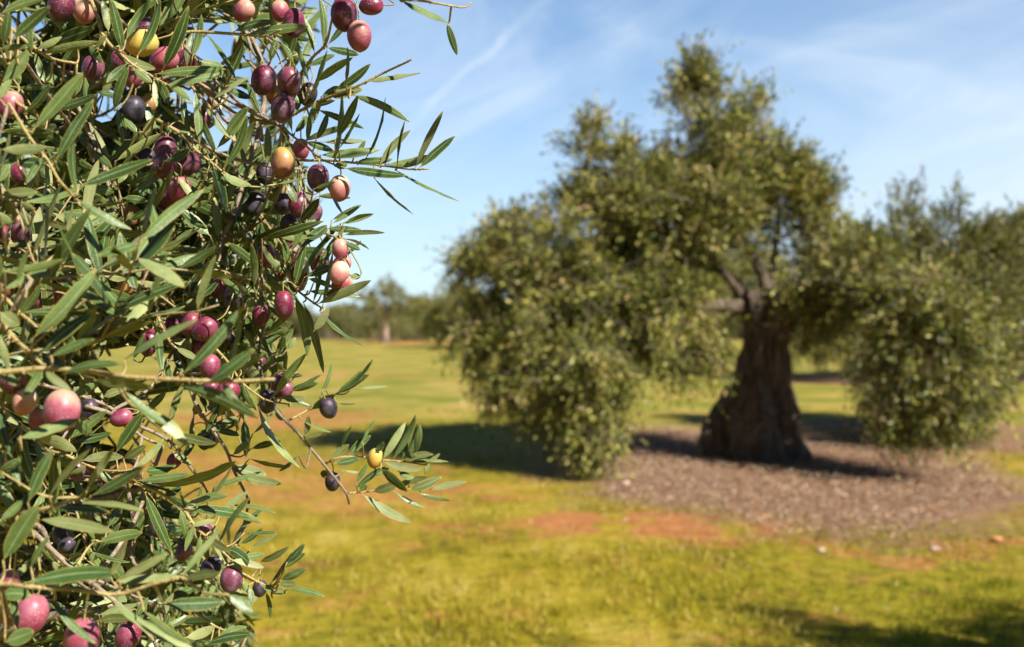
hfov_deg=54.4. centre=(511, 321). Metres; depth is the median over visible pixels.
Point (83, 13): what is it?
olive
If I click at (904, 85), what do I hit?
sky
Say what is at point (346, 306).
olive tree
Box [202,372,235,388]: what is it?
olive
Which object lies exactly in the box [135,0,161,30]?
olive
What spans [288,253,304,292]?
olive
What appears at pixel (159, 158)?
olive
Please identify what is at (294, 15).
olive
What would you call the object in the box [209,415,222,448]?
olive
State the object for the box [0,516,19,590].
olive
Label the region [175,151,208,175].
olive
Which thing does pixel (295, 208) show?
olive
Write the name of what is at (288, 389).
olive
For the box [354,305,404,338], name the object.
olive tree
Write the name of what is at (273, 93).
olive
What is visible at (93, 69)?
olive
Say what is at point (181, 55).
olive
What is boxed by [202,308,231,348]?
olive
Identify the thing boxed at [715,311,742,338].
olive tree
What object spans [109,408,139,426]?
olive
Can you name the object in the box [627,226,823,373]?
olive tree
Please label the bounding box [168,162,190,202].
olive
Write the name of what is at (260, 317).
olive
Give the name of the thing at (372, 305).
olive tree
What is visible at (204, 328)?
olive
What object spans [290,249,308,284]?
olive
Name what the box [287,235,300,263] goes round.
olive
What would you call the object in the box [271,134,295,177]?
olive
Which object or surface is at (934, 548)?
stone
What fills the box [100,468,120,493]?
olive
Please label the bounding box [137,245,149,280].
olive
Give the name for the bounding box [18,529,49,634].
olive
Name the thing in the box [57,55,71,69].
olive
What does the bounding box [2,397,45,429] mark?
olive
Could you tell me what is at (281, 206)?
olive
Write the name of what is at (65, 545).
olive
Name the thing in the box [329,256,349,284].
olive
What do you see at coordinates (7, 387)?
olive
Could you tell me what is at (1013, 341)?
olive tree
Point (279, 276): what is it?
olive
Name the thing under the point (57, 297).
olive
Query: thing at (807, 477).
leaf litter
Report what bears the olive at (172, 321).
on the olive tree at (88, 246)
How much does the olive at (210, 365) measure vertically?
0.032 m
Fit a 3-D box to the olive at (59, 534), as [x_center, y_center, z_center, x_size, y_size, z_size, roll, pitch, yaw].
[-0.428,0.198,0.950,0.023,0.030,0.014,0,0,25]
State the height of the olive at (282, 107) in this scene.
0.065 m
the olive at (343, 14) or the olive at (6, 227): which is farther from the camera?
the olive at (343, 14)
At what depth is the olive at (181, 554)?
0.95 m
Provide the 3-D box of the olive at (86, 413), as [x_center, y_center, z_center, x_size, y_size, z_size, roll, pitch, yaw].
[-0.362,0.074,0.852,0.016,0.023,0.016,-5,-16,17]
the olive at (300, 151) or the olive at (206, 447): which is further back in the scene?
the olive at (206, 447)
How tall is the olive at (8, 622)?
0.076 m
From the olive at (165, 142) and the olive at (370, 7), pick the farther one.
the olive at (165, 142)
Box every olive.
[0,86,23,118]
[0,225,10,244]
[0,353,27,393]
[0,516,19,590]
[0,517,18,626]
[1,250,19,297]
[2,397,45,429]
[10,155,51,184]
[11,209,35,242]
[12,353,37,415]
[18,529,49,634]
[34,279,58,308]
[43,350,80,432]
[47,0,75,21]
[52,280,63,304]
[52,513,75,543]
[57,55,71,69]
[57,533,82,553]
[63,587,99,646]
[69,422,109,480]
[73,0,94,24]
[80,395,98,419]
[82,30,104,80]
[83,447,100,476]
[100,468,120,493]
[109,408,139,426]
[111,18,131,67]
[114,609,141,646]
[115,275,136,294]
[122,88,145,123]
[123,203,140,227]
[125,29,172,56]
[125,54,151,88]
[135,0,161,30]
[136,144,154,171]
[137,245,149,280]
[139,279,181,339]
[140,312,154,356]
[143,84,156,112]
[143,488,165,537]
[143,523,192,561]
[149,44,182,72]
[151,147,177,178]
[154,120,183,154]
[154,172,205,209]
[165,75,193,92]
[166,444,183,468]
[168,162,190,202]
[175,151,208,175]
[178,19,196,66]
[178,38,186,66]
[179,297,204,335]
[191,0,256,21]
[191,278,242,340]
[193,322,235,354]
[193,422,212,449]
[196,490,211,539]
[199,354,220,378]
[200,555,221,579]
[201,99,211,126]
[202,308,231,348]
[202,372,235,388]
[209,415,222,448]
[211,257,226,297]
[217,369,241,396]
[220,552,242,593]
[223,278,243,311]
[243,191,264,216]
[244,176,289,214]
[251,37,276,95]
[252,291,269,327]
[252,569,266,596]
[253,235,274,267]
[254,382,276,413]
[256,141,272,184]
[260,357,265,367]
[263,370,296,390]
[265,37,294,123]
[265,54,312,103]
[267,37,300,96]
[269,374,295,400]
[271,0,288,21]
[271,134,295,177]
[274,280,296,319]
[275,261,285,280]
[280,171,298,229]
[283,0,331,38]
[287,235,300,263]
[288,171,307,218]
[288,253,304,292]
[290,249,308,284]
[292,108,309,158]
[298,66,317,105]
[301,166,322,220]
[307,158,328,192]
[310,237,329,274]
[319,389,336,418]
[325,462,339,491]
[329,169,350,201]
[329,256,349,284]
[330,0,357,32]
[331,247,361,291]
[332,235,347,259]
[333,235,350,267]
[347,0,371,52]
[359,0,394,14]
[367,447,382,468]
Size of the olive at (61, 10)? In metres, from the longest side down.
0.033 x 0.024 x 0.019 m
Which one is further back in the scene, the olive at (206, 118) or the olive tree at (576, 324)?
the olive tree at (576, 324)
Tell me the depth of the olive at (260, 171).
0.95 m
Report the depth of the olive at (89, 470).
0.89 m
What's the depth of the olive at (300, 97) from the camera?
0.89 m
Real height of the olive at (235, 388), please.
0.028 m
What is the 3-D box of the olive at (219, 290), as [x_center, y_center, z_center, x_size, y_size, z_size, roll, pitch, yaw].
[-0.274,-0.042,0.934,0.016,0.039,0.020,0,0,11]
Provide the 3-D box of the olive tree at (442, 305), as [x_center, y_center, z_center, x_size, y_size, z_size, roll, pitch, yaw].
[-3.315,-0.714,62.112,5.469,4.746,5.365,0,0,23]
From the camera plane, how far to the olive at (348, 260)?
0.81 m
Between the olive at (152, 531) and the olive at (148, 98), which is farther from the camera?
the olive at (148, 98)
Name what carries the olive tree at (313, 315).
on the ground at (409, 378)
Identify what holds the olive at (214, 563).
hanging from the olive tree at (88, 246)
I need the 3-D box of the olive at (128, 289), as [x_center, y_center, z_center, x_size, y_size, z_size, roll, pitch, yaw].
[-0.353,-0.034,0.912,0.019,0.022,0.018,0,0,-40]
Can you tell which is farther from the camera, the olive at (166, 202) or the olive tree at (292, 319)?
the olive tree at (292, 319)
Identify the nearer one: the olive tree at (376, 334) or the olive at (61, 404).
the olive at (61, 404)
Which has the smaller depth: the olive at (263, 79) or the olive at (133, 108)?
the olive at (263, 79)
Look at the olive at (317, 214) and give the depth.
0.89 m
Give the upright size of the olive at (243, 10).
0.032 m
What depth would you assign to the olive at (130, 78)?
0.83 m
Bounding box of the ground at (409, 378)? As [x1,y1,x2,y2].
[17,330,1023,646]
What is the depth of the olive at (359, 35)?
0.81 m
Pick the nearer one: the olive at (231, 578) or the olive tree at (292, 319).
the olive at (231, 578)
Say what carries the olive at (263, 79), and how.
attached to the olive tree at (88, 246)
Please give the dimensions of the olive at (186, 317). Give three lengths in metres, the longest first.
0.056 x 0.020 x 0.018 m
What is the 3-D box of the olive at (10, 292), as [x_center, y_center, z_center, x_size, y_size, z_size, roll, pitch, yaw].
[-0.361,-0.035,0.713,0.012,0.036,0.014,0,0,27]
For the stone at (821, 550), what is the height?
0.036 m
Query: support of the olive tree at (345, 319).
on the ground at (409, 378)
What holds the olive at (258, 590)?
attached to the olive tree at (88, 246)
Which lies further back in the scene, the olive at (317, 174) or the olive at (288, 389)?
the olive at (288, 389)
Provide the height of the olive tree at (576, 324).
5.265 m
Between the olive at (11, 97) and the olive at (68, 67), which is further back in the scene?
the olive at (68, 67)
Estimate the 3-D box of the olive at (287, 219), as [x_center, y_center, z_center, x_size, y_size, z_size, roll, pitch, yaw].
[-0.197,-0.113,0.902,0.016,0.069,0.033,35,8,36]
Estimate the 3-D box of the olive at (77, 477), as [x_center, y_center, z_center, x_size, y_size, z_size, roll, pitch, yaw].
[-0.364,0.112,0.869,0.052,0.053,0.015,-4,-12,19]
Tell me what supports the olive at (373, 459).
on the olive tree at (88, 246)
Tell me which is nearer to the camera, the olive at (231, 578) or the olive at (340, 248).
the olive at (340, 248)
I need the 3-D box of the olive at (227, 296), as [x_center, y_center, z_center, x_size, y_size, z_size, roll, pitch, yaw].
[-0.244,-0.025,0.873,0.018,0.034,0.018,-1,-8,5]
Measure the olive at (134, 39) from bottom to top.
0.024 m
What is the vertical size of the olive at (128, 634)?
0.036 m
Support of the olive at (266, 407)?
attached to the olive tree at (88, 246)
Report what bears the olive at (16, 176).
attached to the olive tree at (88, 246)
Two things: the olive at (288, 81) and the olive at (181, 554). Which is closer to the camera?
the olive at (288, 81)
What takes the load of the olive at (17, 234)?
attached to the olive tree at (88, 246)
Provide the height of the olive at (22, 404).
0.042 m
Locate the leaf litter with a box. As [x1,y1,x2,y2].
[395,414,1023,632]
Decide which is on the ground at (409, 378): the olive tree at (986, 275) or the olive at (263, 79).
the olive tree at (986, 275)
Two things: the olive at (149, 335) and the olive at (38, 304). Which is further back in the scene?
the olive at (149, 335)
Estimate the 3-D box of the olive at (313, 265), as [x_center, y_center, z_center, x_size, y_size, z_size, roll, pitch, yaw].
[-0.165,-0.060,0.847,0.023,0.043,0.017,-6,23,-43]
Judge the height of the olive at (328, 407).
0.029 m
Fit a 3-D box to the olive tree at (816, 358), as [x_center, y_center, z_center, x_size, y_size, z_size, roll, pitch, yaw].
[9.742,-0.714,28.050,5.365,4.746,5.469,0,0,-38]
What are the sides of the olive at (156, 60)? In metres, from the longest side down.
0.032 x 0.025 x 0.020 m
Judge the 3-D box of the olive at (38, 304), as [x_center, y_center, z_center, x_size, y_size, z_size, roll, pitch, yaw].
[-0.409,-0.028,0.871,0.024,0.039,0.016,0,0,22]
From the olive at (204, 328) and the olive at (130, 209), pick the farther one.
the olive at (130, 209)
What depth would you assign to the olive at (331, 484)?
0.99 m
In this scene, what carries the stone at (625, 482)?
on the ground at (409, 378)
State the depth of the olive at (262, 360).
0.96 m
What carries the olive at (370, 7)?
attached to the olive tree at (88, 246)
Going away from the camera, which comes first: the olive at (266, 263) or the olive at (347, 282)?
the olive at (347, 282)
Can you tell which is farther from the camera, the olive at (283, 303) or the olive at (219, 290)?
the olive at (219, 290)
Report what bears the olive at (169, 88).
attached to the olive tree at (88, 246)
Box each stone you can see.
[620,480,630,485]
[817,547,825,552]
[930,546,940,551]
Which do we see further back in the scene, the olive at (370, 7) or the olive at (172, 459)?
the olive at (172, 459)
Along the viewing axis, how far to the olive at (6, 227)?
0.73 m
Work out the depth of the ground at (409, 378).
7.95 m
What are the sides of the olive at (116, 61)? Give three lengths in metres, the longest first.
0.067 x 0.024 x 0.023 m
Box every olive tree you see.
[0,0,471,646]
[271,304,303,337]
[273,302,322,336]
[313,304,365,338]
[320,301,363,335]
[348,271,417,342]
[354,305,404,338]
[389,292,455,340]
[407,276,489,346]
[422,26,1023,481]
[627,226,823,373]
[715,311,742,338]
[741,220,910,380]
[811,164,1023,447]
[922,207,1023,378]
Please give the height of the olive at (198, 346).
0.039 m
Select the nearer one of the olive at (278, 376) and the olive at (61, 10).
the olive at (61, 10)
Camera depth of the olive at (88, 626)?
0.60 m
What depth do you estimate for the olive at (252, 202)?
0.95 m
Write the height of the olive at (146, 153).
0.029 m
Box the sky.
[3,0,1023,317]
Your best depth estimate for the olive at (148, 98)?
0.96 m
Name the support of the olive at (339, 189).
hanging from the olive tree at (88, 246)
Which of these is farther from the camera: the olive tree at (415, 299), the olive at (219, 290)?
the olive tree at (415, 299)
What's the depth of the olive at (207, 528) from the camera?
0.95 m
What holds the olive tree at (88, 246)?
on the ground at (409, 378)
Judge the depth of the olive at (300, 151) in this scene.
0.87 m
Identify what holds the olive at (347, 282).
hanging from the olive tree at (88, 246)
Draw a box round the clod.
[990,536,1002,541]
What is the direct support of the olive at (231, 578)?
hanging from the olive tree at (88, 246)

